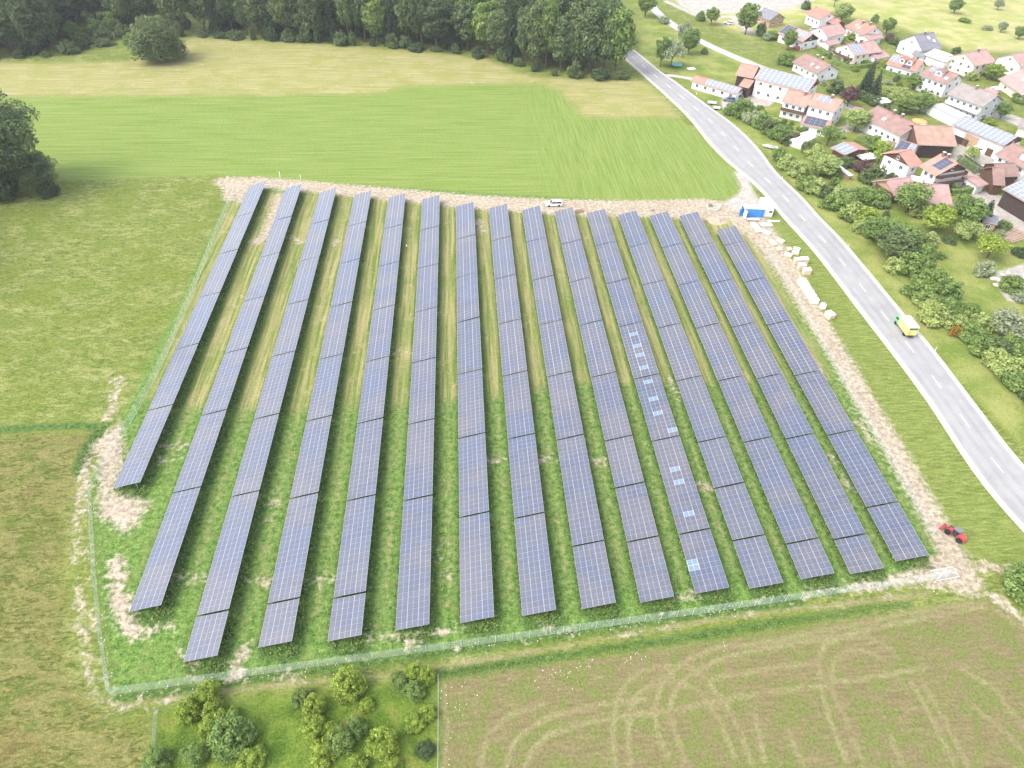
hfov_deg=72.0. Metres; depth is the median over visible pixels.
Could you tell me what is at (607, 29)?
forest tree
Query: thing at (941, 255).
garden bush
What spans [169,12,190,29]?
bush
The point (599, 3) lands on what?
forest tree
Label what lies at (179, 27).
forest bush
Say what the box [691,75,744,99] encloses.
shed
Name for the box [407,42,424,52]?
forest bush
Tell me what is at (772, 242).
wrapped pallet
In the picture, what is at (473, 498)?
solar table
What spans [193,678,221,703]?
shrub
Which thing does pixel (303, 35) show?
forest bush
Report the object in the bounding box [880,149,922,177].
chalet wing
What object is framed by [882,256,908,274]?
hedge bush
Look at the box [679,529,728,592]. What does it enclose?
solar table
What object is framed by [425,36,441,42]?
forest tree
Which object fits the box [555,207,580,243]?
solar table
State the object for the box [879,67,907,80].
clipped hedge
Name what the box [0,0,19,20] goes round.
forest tree
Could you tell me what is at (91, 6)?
forest tree
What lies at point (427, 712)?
shrub
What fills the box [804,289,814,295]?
wrapped pallet
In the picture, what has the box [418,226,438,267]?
solar table
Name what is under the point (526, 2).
forest tree
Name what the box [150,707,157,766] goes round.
plot fence
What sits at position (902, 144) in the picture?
chalet wing
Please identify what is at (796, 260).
wrapped pallet
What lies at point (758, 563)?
solar table
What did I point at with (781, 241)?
wrapped pallet
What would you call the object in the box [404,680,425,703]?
shrub
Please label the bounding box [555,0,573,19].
forest tree
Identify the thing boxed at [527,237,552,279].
solar table
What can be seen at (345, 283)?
solar table
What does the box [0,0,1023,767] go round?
meadow
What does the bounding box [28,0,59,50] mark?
forest tree
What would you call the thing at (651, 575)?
solar table
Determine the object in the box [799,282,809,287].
wrapped pallet
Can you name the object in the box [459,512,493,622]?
solar table
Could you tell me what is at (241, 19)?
forest tree
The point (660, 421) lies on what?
solar table
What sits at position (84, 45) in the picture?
forest bush
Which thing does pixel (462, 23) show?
forest tree
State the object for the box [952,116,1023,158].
barn
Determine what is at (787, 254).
wrapped pallet
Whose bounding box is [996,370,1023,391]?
hedge bush
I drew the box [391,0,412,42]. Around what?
forest tree
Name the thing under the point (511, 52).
forest tree
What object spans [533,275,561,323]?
solar table
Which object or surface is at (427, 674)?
shrub
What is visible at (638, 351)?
solar table
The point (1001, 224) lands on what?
garden bush
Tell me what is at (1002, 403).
garden ground
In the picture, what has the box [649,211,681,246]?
solar table
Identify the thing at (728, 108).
hedge bush
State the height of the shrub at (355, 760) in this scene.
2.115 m
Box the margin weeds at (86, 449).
[67,423,910,681]
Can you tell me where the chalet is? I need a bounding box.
[919,151,970,185]
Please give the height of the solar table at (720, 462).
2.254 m
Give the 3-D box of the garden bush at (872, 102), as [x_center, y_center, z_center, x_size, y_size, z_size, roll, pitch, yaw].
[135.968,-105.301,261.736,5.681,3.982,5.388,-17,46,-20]
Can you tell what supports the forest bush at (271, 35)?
on the meadow at (96, 276)
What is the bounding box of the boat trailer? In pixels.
[762,144,778,149]
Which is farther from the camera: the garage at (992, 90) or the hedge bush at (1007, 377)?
the garage at (992, 90)
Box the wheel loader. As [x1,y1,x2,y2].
[939,523,967,543]
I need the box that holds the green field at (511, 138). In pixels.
[0,82,739,199]
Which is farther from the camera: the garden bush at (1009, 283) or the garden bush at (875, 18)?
the garden bush at (875, 18)
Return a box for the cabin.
[757,8,784,27]
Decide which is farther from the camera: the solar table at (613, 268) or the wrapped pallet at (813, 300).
the solar table at (613, 268)
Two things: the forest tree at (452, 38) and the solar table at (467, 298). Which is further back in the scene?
the forest tree at (452, 38)
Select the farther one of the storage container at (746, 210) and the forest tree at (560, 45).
the forest tree at (560, 45)
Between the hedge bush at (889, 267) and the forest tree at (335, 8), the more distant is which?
the forest tree at (335, 8)
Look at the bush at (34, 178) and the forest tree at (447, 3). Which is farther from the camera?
the forest tree at (447, 3)
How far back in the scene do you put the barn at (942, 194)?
202.16 m
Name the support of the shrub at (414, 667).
on the meadow at (96, 276)
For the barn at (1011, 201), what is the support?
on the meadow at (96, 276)
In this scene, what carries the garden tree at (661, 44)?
on the garden ground at (1002, 403)
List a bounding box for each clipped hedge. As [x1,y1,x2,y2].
[758,110,798,129]
[817,46,840,59]
[832,60,875,69]
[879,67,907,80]
[950,185,973,195]
[956,154,982,173]
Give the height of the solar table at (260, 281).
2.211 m
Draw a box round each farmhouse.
[779,89,813,121]
[806,92,846,124]
[859,105,915,147]
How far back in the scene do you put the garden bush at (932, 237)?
186.84 m
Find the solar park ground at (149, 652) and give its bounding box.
[89,184,934,693]
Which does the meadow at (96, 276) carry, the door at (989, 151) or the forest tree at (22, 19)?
the forest tree at (22, 19)
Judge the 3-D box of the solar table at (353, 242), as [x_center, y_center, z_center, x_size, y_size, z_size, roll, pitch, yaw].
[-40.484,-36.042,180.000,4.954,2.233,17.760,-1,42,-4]
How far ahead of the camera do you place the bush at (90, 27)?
296.86 m
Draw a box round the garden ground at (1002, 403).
[639,13,1023,445]
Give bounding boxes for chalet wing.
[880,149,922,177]
[894,140,920,152]
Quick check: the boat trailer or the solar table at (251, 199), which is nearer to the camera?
the solar table at (251, 199)
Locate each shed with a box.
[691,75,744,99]
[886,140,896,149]
[980,162,1020,185]
[981,166,1004,194]
[981,214,998,230]
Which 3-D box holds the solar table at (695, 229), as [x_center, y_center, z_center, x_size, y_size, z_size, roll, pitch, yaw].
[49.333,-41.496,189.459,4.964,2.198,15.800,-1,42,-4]
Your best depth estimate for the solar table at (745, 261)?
177.56 m
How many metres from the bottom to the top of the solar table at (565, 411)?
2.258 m
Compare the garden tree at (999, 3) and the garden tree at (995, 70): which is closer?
the garden tree at (995, 70)
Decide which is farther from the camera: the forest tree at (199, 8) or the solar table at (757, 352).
the forest tree at (199, 8)
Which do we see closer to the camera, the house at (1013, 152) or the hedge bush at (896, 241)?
the hedge bush at (896, 241)
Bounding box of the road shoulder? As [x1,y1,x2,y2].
[622,50,1023,531]
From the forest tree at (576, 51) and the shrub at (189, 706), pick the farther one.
the forest tree at (576, 51)
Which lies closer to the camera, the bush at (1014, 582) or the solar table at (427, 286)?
the bush at (1014, 582)
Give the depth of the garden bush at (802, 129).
241.88 m
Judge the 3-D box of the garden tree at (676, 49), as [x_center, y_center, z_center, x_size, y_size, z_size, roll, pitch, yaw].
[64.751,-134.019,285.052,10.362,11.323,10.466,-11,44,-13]
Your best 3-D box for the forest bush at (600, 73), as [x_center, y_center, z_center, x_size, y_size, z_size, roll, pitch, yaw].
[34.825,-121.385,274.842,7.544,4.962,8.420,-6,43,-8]
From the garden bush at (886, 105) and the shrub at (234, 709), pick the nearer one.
the shrub at (234, 709)
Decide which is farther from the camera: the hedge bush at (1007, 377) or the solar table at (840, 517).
the hedge bush at (1007, 377)
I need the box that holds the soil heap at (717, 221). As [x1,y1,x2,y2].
[705,217,726,224]
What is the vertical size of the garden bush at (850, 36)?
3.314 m
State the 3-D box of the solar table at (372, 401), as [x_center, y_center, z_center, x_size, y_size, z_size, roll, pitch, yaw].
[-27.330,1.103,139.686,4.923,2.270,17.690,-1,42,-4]
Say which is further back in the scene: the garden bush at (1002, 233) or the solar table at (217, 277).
the garden bush at (1002, 233)
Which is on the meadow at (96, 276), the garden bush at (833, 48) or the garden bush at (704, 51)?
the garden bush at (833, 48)
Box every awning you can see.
[857,153,877,160]
[873,97,891,103]
[989,86,1001,91]
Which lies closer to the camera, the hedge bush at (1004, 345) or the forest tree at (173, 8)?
the hedge bush at (1004, 345)
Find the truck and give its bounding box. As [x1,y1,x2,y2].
[894,315,919,336]
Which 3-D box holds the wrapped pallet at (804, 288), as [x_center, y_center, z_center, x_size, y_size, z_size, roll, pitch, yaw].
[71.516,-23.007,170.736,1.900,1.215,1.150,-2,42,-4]
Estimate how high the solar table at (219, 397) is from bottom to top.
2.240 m
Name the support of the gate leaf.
on the dirt track
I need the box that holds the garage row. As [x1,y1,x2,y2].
[926,103,971,126]
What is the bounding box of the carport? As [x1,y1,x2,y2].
[831,142,868,158]
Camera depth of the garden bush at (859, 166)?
218.87 m
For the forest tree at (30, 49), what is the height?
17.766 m
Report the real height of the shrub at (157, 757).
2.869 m
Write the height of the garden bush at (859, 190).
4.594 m
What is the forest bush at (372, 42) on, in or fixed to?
on the meadow at (96, 276)
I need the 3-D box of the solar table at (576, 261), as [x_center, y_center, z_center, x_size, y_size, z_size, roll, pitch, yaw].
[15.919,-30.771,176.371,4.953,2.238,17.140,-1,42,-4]
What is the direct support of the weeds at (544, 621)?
on the solar park ground at (149, 652)
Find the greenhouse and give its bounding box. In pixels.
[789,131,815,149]
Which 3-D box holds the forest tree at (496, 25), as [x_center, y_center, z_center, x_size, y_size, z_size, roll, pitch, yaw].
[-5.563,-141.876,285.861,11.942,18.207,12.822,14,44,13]
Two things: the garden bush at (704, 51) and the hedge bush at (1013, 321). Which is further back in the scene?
the garden bush at (704, 51)
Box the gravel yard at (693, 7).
[663,0,1023,301]
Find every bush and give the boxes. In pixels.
[0,176,19,200]
[7,147,59,190]
[11,48,24,58]
[35,181,60,199]
[40,50,49,57]
[56,39,80,54]
[61,20,83,38]
[72,31,94,45]
[80,40,89,49]
[82,17,101,35]
[93,25,112,39]
[94,38,116,46]
[101,10,119,30]
[114,22,131,37]
[122,32,132,45]
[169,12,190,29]
[173,21,184,35]
[197,31,207,36]
[212,31,228,38]
[226,29,244,39]
[248,26,255,39]
[265,25,277,40]
[280,27,297,41]
[296,26,312,42]
[313,28,321,43]
[332,29,348,45]
[348,30,355,44]
[368,38,375,46]
[385,33,398,48]
[398,35,411,47]
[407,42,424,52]
[429,45,442,51]
[450,43,459,53]
[471,46,485,58]
[495,46,508,62]
[513,57,523,66]
[531,59,540,71]
[551,68,557,75]
[566,60,582,78]
[590,66,609,79]
[611,69,630,79]
[659,14,669,23]
[695,10,705,20]
[701,47,707,54]
[722,102,737,115]
[731,97,755,118]
[741,109,763,124]
[749,112,772,129]
[755,105,764,110]
[756,22,766,36]
[761,119,779,136]
[762,33,772,39]
[766,123,794,140]
[768,30,778,39]
[771,146,788,161]
[775,52,796,66]
[777,153,797,170]
[778,131,796,145]
[787,160,809,178]
[788,120,794,127]
[792,132,800,137]
[796,175,817,190]
[797,126,806,131]
[800,139,821,152]
[801,0,811,9]
[803,143,825,158]
[803,176,829,195]
[816,183,834,198]
[817,194,842,210]
[820,80,826,85]
[825,167,841,177]
[826,79,845,93]
[829,177,839,185]
[830,44,840,51]
[832,183,848,202]
[835,192,859,210]
[837,207,854,222]
[838,154,856,168]
[840,200,866,222]
[841,38,850,43]
[845,32,855,39]
[850,220,868,233]
[851,67,860,71]
[851,185,875,203]
[852,158,873,172]
[854,135,862,142]
[856,165,888,184]
[856,207,880,223]
[857,90,866,98]
[860,135,885,149]
[861,93,873,102]
[861,226,874,238]
[863,187,890,208]
[863,215,902,242]
[869,95,884,106]
[870,14,879,22]
[872,177,884,187]
[875,226,921,256]
[876,59,886,67]
[879,102,890,110]
[880,90,888,96]
[882,210,889,216]
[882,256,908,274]
[884,33,893,40]
[884,80,893,84]
[886,89,904,103]
[886,172,895,178]
[887,36,901,44]
[890,107,900,113]
[892,251,935,275]
[893,75,900,81]
[895,86,912,98]
[899,279,937,300]
[900,222,926,246]
[908,199,930,217]
[910,271,930,284]
[911,293,940,305]
[914,243,937,265]
[916,299,951,329]
[919,267,950,288]
[920,231,939,247]
[922,90,934,95]
[931,296,946,303]
[933,94,942,103]
[936,251,946,259]
[936,276,964,299]
[937,297,960,320]
[940,235,956,245]
[944,313,970,329]
[948,325,965,337]
[949,183,958,191]
[951,46,961,54]
[951,307,964,316]
[956,302,982,323]
[958,17,971,22]
[958,320,985,339]
[958,326,995,343]
[965,71,979,80]
[968,336,997,357]
[969,312,995,332]
[973,260,996,277]
[980,347,1010,368]
[981,25,993,30]
[981,336,1013,358]
[983,117,997,125]
[987,352,1023,375]
[990,306,1023,338]
[991,219,1012,231]
[994,229,1006,239]
[994,331,1023,345]
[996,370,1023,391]
[998,275,1023,293]
[1000,561,1023,606]
[1007,371,1023,392]
[1010,290,1023,302]
[1010,342,1023,356]
[1011,246,1023,257]
[1011,343,1023,370]
[1012,93,1023,103]
[1016,391,1023,399]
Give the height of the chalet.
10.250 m
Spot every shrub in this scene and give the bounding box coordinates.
[140,745,172,767]
[172,693,203,727]
[178,741,208,767]
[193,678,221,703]
[197,707,226,739]
[201,696,223,717]
[206,710,257,765]
[227,705,239,715]
[235,743,267,767]
[290,687,312,709]
[298,714,325,742]
[300,692,326,717]
[308,736,335,767]
[321,720,341,737]
[324,724,354,757]
[330,664,368,704]
[344,714,368,739]
[345,752,368,767]
[359,697,374,714]
[365,724,400,761]
[383,754,403,767]
[387,670,408,693]
[403,661,420,682]
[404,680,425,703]
[404,711,426,734]
[414,664,436,686]
[414,738,435,762]
[418,704,437,722]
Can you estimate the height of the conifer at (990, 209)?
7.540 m
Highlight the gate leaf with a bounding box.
[931,567,959,580]
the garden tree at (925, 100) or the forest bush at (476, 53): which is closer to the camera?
the garden tree at (925, 100)
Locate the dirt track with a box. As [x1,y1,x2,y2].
[95,171,984,596]
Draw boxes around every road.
[624,50,1023,525]
[651,6,763,68]
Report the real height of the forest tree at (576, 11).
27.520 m
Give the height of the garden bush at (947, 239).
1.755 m
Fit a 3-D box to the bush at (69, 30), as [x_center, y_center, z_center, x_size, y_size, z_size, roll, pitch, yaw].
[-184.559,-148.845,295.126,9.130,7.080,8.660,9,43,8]
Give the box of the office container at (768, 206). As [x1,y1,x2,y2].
[758,197,774,216]
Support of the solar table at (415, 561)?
on the solar park ground at (149, 652)
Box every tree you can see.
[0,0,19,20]
[0,11,21,50]
[0,89,40,193]
[4,0,45,51]
[16,8,42,55]
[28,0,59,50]
[30,27,49,47]
[65,0,81,22]
[76,0,101,19]
[101,0,111,10]
[110,0,131,26]
[111,4,129,27]
[127,13,187,61]
[129,0,157,15]
[150,2,167,23]
[153,0,172,24]
[157,0,190,25]
[183,0,214,31]
[207,0,229,34]
[215,0,235,28]
[224,13,245,29]
[231,0,248,34]
[239,0,267,35]
[261,0,282,41]
[265,0,296,27]
[288,0,310,29]
[299,0,326,30]
[322,0,338,24]
[323,0,338,43]
[333,3,354,28]
[335,0,354,39]
[348,0,374,41]
[356,25,379,38]
[361,0,386,43]
[378,0,387,35]
[381,0,403,46]
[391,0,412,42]
[405,0,431,43]
[415,0,452,45]
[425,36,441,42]
[443,0,457,18]
[444,0,461,50]
[449,0,476,50]
[450,0,478,44]
[470,0,505,53]
[484,10,512,50]
[487,1,508,49]
[496,0,519,24]
[501,0,521,63]
[515,5,528,28]
[515,15,532,65]
[519,0,535,9]
[523,0,555,60]
[524,0,540,57]
[530,0,560,62]
[536,0,560,68]
[550,14,574,71]
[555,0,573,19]
[564,18,587,62]
[565,0,597,63]
[576,6,607,73]
[593,0,608,67]
[594,0,623,69]
[601,0,620,6]
[603,6,638,71]
[637,0,657,17]
[655,36,671,66]
[662,37,687,67]
[677,21,691,37]
[681,27,700,54]
[705,7,719,24]
[735,2,761,34]
[783,28,798,49]
[806,151,843,176]
[817,125,845,145]
[832,2,856,19]
[839,85,860,106]
[845,108,872,130]
[872,139,894,164]
[882,17,897,34]
[893,181,935,212]
[895,96,918,112]
[907,73,922,88]
[911,93,935,112]
[921,203,958,230]
[948,0,965,13]
[953,193,991,224]
[954,219,986,240]
[964,145,980,159]
[976,231,1013,257]
[984,63,1008,79]
[994,0,1005,8]
[996,102,1013,118]
[998,22,1008,31]
[1015,26,1023,38]
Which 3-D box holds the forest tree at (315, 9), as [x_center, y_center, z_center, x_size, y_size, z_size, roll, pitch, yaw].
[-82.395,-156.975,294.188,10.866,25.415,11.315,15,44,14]
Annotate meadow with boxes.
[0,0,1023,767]
[672,0,1023,51]
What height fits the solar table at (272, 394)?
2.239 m
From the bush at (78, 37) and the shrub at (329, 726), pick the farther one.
the bush at (78, 37)
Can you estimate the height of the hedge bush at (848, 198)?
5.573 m
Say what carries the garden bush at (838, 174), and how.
on the garden ground at (1002, 403)
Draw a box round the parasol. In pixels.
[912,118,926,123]
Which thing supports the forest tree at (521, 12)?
on the meadow at (96, 276)
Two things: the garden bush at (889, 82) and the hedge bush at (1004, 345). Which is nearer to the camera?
the hedge bush at (1004, 345)
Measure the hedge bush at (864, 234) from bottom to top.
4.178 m
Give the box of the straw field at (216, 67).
[0,39,678,117]
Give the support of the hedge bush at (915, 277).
on the garden ground at (1002, 403)
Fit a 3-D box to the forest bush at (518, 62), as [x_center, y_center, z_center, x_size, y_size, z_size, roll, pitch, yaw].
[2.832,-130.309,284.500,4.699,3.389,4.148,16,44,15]
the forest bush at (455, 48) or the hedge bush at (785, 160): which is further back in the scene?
the forest bush at (455, 48)
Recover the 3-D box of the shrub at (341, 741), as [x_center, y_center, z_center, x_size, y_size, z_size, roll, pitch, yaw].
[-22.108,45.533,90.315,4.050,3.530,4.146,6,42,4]
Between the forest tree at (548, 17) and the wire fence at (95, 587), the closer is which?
the wire fence at (95, 587)
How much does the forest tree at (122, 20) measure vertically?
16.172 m
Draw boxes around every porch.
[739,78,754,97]
[911,175,923,182]
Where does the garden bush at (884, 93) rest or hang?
on the meadow at (96, 276)
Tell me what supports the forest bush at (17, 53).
on the meadow at (96, 276)
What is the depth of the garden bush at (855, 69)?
289.99 m
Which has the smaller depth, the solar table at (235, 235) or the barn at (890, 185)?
the solar table at (235, 235)
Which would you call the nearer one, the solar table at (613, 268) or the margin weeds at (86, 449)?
the margin weeds at (86, 449)
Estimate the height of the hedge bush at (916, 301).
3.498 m
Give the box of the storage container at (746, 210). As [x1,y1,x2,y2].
[739,204,764,218]
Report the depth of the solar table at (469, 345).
149.97 m
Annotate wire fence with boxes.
[86,187,233,691]
[105,571,949,694]
[765,244,935,534]
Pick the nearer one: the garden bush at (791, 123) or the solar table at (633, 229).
the solar table at (633, 229)
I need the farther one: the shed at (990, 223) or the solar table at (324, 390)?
the shed at (990, 223)
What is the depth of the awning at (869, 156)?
225.73 m
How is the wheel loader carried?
on the dirt track
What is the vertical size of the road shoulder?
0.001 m
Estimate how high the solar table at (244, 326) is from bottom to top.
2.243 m
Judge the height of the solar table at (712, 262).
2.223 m
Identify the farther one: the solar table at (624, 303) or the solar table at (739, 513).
the solar table at (624, 303)
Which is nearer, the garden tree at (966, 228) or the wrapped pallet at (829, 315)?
the wrapped pallet at (829, 315)
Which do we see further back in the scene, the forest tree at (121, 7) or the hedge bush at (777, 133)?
the forest tree at (121, 7)
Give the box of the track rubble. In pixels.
[80,189,961,695]
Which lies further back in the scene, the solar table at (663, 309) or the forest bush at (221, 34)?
the forest bush at (221, 34)
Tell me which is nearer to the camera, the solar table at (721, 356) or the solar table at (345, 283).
the solar table at (721, 356)
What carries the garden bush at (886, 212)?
on the garden ground at (1002, 403)
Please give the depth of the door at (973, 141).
235.28 m
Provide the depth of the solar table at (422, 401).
139.10 m
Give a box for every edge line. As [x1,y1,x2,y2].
[627,59,1023,524]
[637,53,1023,468]
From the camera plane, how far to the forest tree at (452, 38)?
293.43 m
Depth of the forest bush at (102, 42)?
289.19 m
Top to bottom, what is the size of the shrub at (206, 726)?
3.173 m
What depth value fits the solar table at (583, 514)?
121.41 m
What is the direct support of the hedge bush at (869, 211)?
on the garden ground at (1002, 403)
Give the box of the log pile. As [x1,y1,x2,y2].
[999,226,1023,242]
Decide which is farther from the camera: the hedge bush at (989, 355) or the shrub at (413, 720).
the hedge bush at (989, 355)
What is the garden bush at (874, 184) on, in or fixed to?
on the garden ground at (1002, 403)
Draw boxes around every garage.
[819,38,839,50]
[828,17,845,27]
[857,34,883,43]
[869,50,889,62]
[911,50,925,60]
[958,173,988,193]
[984,87,1001,94]
[1015,119,1023,137]
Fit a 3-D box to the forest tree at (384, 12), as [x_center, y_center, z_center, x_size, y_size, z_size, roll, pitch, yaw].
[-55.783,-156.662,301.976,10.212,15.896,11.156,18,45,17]
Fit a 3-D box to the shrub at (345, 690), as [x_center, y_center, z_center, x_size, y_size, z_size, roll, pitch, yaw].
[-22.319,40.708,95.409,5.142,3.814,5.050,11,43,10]
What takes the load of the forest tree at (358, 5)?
on the meadow at (96, 276)
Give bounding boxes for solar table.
[113,405,171,487]
[129,487,199,611]
[149,344,197,409]
[174,410,225,491]
[177,292,219,348]
[184,611,227,661]
[197,491,258,614]
[200,249,237,296]
[202,348,246,414]
[219,212,252,253]
[225,296,264,352]
[232,414,278,495]
[236,181,265,216]
[244,253,278,300]
[254,351,294,418]
[258,599,298,647]
[260,216,290,256]
[268,493,317,602]
[272,300,307,355]
[274,184,301,219]
[288,256,318,303]
[290,416,331,497]
[300,220,328,260]
[307,354,342,419]
[311,188,336,223]
[320,302,351,358]
[328,593,365,640]
[331,259,358,305]
[334,495,374,596]
[340,222,365,262]
[347,418,382,499]
[348,191,370,225]
[358,356,388,422]
[366,305,393,360]
[373,262,398,309]
[379,224,402,265]
[384,193,405,228]
[396,496,431,629]
[404,419,433,499]
[408,358,435,423]
[412,307,436,361]
[415,264,437,311]
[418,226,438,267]
[420,195,439,229]
[456,202,474,238]
[456,235,476,276]
[457,273,478,321]
[457,318,481,373]
[458,369,484,437]
[459,433,488,516]
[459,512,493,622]
[489,204,510,239]
[492,236,514,278]
[495,274,520,323]
[499,319,526,374]
[503,371,534,437]
[508,434,543,517]
[514,513,555,615]
[522,206,545,241]
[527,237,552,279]
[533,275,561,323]
[539,320,570,375]
[547,372,582,439]
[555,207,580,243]
[557,435,603,544]
[562,239,590,281]
[570,277,601,324]
[573,541,615,608]
[580,320,614,376]
[587,209,614,244]
[591,372,631,440]
[596,241,626,282]
[605,436,643,487]
[607,279,641,325]
[616,483,657,540]
[618,211,648,246]
[619,322,658,377]
[627,537,673,602]
[629,243,662,284]
[634,374,678,440]
[643,280,679,327]
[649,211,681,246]
[652,436,708,533]
[658,323,700,379]
[663,243,698,284]
[677,376,724,441]
[678,280,718,327]
[679,212,712,246]
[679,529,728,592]
[694,242,731,282]
[696,323,742,380]
[699,437,742,487]
[712,279,754,326]
[715,483,763,539]
[716,226,743,244]
[718,376,770,441]
[725,240,764,281]
[732,322,781,378]
[733,535,782,587]
[744,437,817,542]
[745,277,789,324]
[757,374,812,438]
[768,320,819,374]
[786,434,865,538]
[787,538,833,578]
[796,370,854,434]
[828,430,896,506]
[835,534,883,573]
[867,502,928,560]
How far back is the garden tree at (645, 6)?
335.22 m
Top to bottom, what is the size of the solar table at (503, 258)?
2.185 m
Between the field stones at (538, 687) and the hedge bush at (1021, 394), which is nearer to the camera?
the field stones at (538, 687)
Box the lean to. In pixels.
[800,115,832,136]
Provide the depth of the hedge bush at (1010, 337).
154.11 m
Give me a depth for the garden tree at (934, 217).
189.40 m
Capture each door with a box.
[954,134,968,146]
[962,133,979,146]
[984,148,993,156]
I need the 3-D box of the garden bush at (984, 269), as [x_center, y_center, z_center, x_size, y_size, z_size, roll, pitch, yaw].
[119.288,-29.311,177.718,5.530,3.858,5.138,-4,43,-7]
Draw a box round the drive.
[664,74,691,79]
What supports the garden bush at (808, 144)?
on the garden ground at (1002, 403)
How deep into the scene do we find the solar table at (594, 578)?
109.22 m
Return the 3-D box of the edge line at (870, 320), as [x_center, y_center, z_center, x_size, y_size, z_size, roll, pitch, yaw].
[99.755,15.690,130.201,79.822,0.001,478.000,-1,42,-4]
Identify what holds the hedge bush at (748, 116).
on the garden ground at (1002, 403)
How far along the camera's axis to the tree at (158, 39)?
269.94 m
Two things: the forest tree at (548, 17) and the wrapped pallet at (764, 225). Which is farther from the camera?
the forest tree at (548, 17)
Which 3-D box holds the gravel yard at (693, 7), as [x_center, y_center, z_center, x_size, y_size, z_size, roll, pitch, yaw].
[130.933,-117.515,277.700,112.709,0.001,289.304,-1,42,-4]
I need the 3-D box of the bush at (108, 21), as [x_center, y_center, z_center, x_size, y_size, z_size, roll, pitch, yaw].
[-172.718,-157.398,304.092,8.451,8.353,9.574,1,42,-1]
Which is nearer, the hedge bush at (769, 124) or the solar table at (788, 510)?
the solar table at (788, 510)
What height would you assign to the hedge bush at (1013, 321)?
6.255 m
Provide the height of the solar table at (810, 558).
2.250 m
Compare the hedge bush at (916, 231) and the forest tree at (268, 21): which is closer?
the hedge bush at (916, 231)
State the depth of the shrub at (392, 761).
89.08 m
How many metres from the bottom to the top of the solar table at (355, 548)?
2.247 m
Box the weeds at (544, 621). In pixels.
[112,189,934,676]
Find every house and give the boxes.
[777,24,819,49]
[792,53,840,80]
[805,7,837,27]
[808,23,846,45]
[833,39,882,64]
[844,19,884,39]
[886,53,926,76]
[896,31,941,57]
[915,65,963,97]
[945,82,1003,120]
[947,48,995,75]
[994,142,1023,181]
[995,52,1023,74]
[998,68,1023,100]
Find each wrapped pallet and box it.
[746,218,758,221]
[750,222,761,232]
[760,222,772,227]
[762,230,770,235]
[768,239,776,246]
[776,238,784,243]
[784,252,792,257]
[791,250,798,255]
[792,257,802,264]
[796,263,806,270]
[797,278,806,284]
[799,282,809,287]
[801,256,808,263]
[801,267,811,274]
[802,286,811,292]
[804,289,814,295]
[806,293,816,299]
[809,297,818,303]
[819,303,826,309]
[823,310,835,319]
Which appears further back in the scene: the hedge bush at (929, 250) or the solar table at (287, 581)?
the hedge bush at (929, 250)
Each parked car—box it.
[545,199,562,206]
[723,96,735,101]
[724,20,732,24]
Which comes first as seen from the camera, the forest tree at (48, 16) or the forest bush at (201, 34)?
the forest tree at (48, 16)
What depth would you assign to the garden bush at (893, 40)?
317.79 m
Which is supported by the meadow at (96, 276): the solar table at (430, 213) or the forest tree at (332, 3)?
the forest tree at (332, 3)
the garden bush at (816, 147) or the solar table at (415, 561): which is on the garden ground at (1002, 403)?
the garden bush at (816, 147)
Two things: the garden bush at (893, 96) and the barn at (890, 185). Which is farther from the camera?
the garden bush at (893, 96)
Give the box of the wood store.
[840,166,852,179]
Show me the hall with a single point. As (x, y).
(938, 58)
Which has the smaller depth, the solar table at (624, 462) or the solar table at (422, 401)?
the solar table at (624, 462)
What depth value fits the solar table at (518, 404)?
136.90 m
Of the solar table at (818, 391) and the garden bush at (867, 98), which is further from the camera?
the garden bush at (867, 98)
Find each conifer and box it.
[857,59,876,92]
[867,70,882,98]
[976,200,994,223]
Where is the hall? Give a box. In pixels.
[924,49,951,67]
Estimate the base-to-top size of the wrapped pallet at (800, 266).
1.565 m
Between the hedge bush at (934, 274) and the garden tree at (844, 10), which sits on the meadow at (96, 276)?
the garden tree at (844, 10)
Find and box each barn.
[735,63,759,86]
[752,67,819,103]
[872,176,915,203]
[907,124,956,157]
[915,182,952,209]
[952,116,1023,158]
[997,178,1023,221]
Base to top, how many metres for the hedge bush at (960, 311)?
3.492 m
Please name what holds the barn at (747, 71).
on the garden ground at (1002, 403)
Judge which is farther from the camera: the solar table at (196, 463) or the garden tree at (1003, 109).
the garden tree at (1003, 109)
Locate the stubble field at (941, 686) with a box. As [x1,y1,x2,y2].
[440,599,1023,767]
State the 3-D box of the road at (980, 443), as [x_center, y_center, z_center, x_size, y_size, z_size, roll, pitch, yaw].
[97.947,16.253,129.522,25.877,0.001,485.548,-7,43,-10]
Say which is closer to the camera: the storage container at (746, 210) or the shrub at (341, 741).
the shrub at (341, 741)
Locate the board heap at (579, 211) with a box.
[574,209,583,213]
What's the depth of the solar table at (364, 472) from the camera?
125.49 m
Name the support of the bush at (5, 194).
on the meadow at (96, 276)
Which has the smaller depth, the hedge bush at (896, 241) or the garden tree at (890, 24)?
the hedge bush at (896, 241)
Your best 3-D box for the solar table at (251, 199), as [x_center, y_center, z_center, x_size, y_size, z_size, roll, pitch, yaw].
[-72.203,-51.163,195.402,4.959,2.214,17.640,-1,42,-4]
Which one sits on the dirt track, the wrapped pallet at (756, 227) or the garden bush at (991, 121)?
the wrapped pallet at (756, 227)
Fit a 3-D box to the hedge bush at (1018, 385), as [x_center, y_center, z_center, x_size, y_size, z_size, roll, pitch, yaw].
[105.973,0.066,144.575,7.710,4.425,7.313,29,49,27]
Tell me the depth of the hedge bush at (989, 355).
150.56 m
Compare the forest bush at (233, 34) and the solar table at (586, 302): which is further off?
the forest bush at (233, 34)
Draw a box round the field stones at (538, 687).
[441,645,737,764]
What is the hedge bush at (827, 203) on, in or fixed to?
on the garden ground at (1002, 403)
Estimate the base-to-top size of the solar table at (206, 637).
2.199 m

